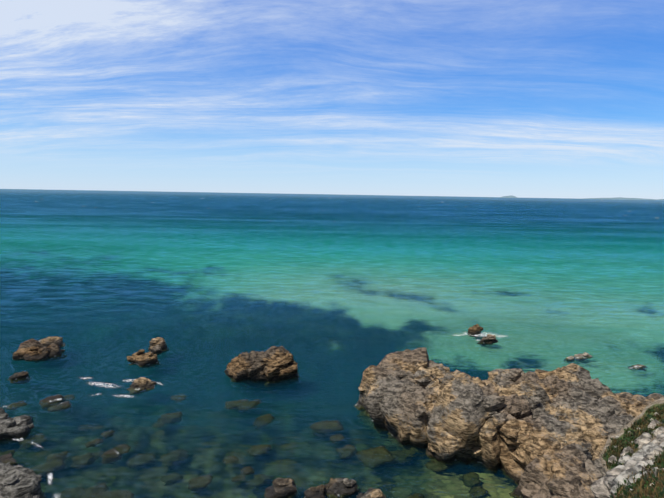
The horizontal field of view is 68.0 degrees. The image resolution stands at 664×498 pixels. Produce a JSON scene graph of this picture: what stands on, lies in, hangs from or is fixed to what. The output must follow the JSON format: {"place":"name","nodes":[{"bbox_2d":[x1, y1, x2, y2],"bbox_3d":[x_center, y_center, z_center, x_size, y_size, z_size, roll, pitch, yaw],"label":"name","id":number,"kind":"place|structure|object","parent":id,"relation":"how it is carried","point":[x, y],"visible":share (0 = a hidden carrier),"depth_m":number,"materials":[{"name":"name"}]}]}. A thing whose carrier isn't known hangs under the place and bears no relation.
{"place":"outdoors","nodes":[
{"label":"outdoors","id":0,"kind":"place"},
{"bbox_2d":[0,189,663,497],"bbox_3d":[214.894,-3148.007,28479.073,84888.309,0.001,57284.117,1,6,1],"label":"sea water","id":1,"kind":"structure","parent":0,"point":[336,295],"depth_m":73.79,"materials":[{"name":"teal liquid"}]},
{"bbox_2d":[0,407,33,439],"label":"rock","id":2,"kind":"object","parent":1,"relation":"in","point":[21,426],"visible":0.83,"depth_m":36.61,"materials":[{"name":"grey stone"}]},
{"bbox_2d":[9,371,28,379],"bbox_3d":[-30.405,12.904,47.912,1.718,1.966,1.743,4,7,26],"label":"rock","id":3,"kind":"object","parent":1,"relation":"in","point":[21,375],"visible":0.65,"depth_m":47.52,"materials":[{"name":"stone"}]},
{"bbox_2d":[0,461,42,497],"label":"rock","id":4,"kind":"object","parent":1,"relation":"in","point":[18,481],"visible":1,"depth_m":28.67,"materials":[{"name":"grey stone"}]},
{"bbox_2d":[3,406,60,497],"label":"sea foam","id":5,"kind":"object","parent":1,"relation":"on","point":[50,477],"visible":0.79,"depth_m":31.58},
{"bbox_2d":[12,338,64,360],"bbox_3d":[-32.668,11.982,54.827,5.712,3.201,4.540,1,6,1],"label":"rock","id":6,"kind":"object","parent":1,"relation":"in","point":[32,349],"visible":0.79,"depth_m":53.77,"materials":[{"name":"brown stone"}]},
{"bbox_2d":[39,336,64,346],"bbox_3d":[-33.441,11.744,58.382,3.964,2.976,3.054,1,6,1],"label":"rock","id":7,"kind":"object","parent":1,"relation":"in","point":[48,341],"visible":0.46,"depth_m":57.60,"materials":[{"name":"brown stone"}]},
{"bbox_2d":[0,394,118,462],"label":"submerged rocks","id":8,"kind":"object","parent":1,"relation":"in","point":[8,457],"depth_m":34.48,"materials":[{"name":"grey stone"}]},
{"bbox_2d":[79,377,160,397],"bbox_3d":[-20.674,12.820,46.557,15.652,0.001,11.918,1,6,1],"label":"foam","id":9,"kind":"object","parent":1,"relation":"on","point":[112,386],"visible":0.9,"depth_m":46.50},
{"bbox_2d":[128,377,156,389],"bbox_3d":[-17.913,13.269,46.341,2.661,2.284,2.096,-2,7,-23],"label":"rock","id":10,"kind":"object","parent":1,"relation":"in","point":[141,383],"visible":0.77,"depth_m":45.90,"materials":[{"name":"brown stone"}]},
{"bbox_2d":[127,349,158,365],"bbox_3d":[-20.326,12.315,53.032,3.272,2.994,2.854,-3,8,-32],"label":"rock","id":11,"kind":"object","parent":1,"relation":"in","point":[140,358],"visible":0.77,"depth_m":52.27,"materials":[{"name":"brown stone"}]},
{"bbox_2d":[148,337,166,353],"bbox_3d":[-20.258,12.044,57.230,2.300,3.307,3.101,1,6,1],"label":"rock","id":12,"kind":"object","parent":1,"relation":"in","point":[157,345],"visible":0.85,"depth_m":56.72,"materials":[{"name":"brown stone"}]},
{"bbox_2d":[224,346,298,381],"bbox_3d":[-7.176,12.931,50.267,7.805,5.852,5.609,1,6,1],"label":"rock","id":13,"kind":"object","parent":1,"relation":"in","point":[273,363],"visible":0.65,"depth_m":48.44,"materials":[{"name":"brown stone"}]},
{"bbox_2d":[265,477,297,497],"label":"rock","id":14,"kind":"object","parent":1,"relation":"in","point":[282,488],"visible":1,"depth_m":30.01,"materials":[{"name":"brown stone"}]},
{"bbox_2d":[304,484,325,497],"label":"rock","id":15,"kind":"object","parent":1,"relation":"in","point":[315,492],"visible":1,"depth_m":29.73,"materials":[{"name":"grey stone"}]},
{"bbox_2d":[324,478,357,496],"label":"rock","id":16,"kind":"object","parent":1,"relation":"in","point":[336,487],"visible":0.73,"depth_m":30.42,"materials":[{"name":"grey stone"}]},
{"bbox_2d":[356,488,385,497],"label":"rock","id":17,"kind":"object","parent":1,"relation":"in","point":[373,493],"visible":1,"depth_m":29.28,"materials":[{"name":"beige stone"}]},
{"bbox_2d":[468,324,483,334],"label":"rock","id":18,"kind":"object","parent":1,"relation":"in","point":[476,329],"visible":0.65,"depth_m":65.63,"materials":[{"name":"brown stone"}]},
{"bbox_2d":[454,332,504,339],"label":"foam","id":19,"kind":"object","parent":1,"relation":"on","point":[481,335],"visible":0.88,"depth_m":65.25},
{"bbox_2d":[480,334,497,342],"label":"rock","id":20,"kind":"object","parent":1,"relation":"in","point":[489,338],"visible":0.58,"depth_m":61.92,"materials":[{"name":"brown stone"}]},
{"bbox_2d":[500,196,516,197],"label":"island","id":21,"kind":"structure","parent":1,"relation":"on","point":[508,197],"depth_m":13982.30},
{"bbox_2d":[355,347,663,497],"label":"outcrop rock","id":22,"kind":"object","parent":1,"relation":"in","point":[538,433],"visible":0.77,"depth_m":35.35,"materials":[{"name":"brown stone"}]},
{"bbox_2d":[567,352,590,358],"bbox_3d":[28.568,13.084,57.273,3.834,2.059,1.796,-3,7,-29],"label":"rock","id":23,"kind":"object","parent":1,"relation":"in","point":[584,354],"visible":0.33,"depth_m":57.15,"materials":[{"name":"grey stone"}]},
{"bbox_2d":[0,0,663,198],"label":"sky","id":24,"kind":"structure","parent":0,"point":[459,98],"materials":[{"name":"blue"}]},
{"bbox_2d":[584,197,655,199],"bbox_3d":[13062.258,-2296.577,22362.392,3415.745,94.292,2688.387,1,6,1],"label":"distant land","id":25,"kind":"structure","parent":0,"point":[620,198],"depth_m":21888.74,"materials":[{"name":"grey"}]},
{"bbox_2d":[599,397,663,495],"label":"vegetation","id":26,"kind":"object","parent":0,"point":[659,402],"depth_m":31.82,"materials":[{"name":"green plant"}]},
{"bbox_2d":[590,412,663,497],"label":"stones","id":27,"kind":"object","parent":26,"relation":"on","point":[602,487],"visible":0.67,"depth_m":17.58,"materials":[{"name":"grey stone"}]},
{"bbox_2d":[600,403,663,497],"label":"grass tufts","id":28,"kind":"object","parent":26,"relation":"on","point":[641,487],"visible":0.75,"depth_m":15.80,"materials":[{"name":"green plant"}]}
]}

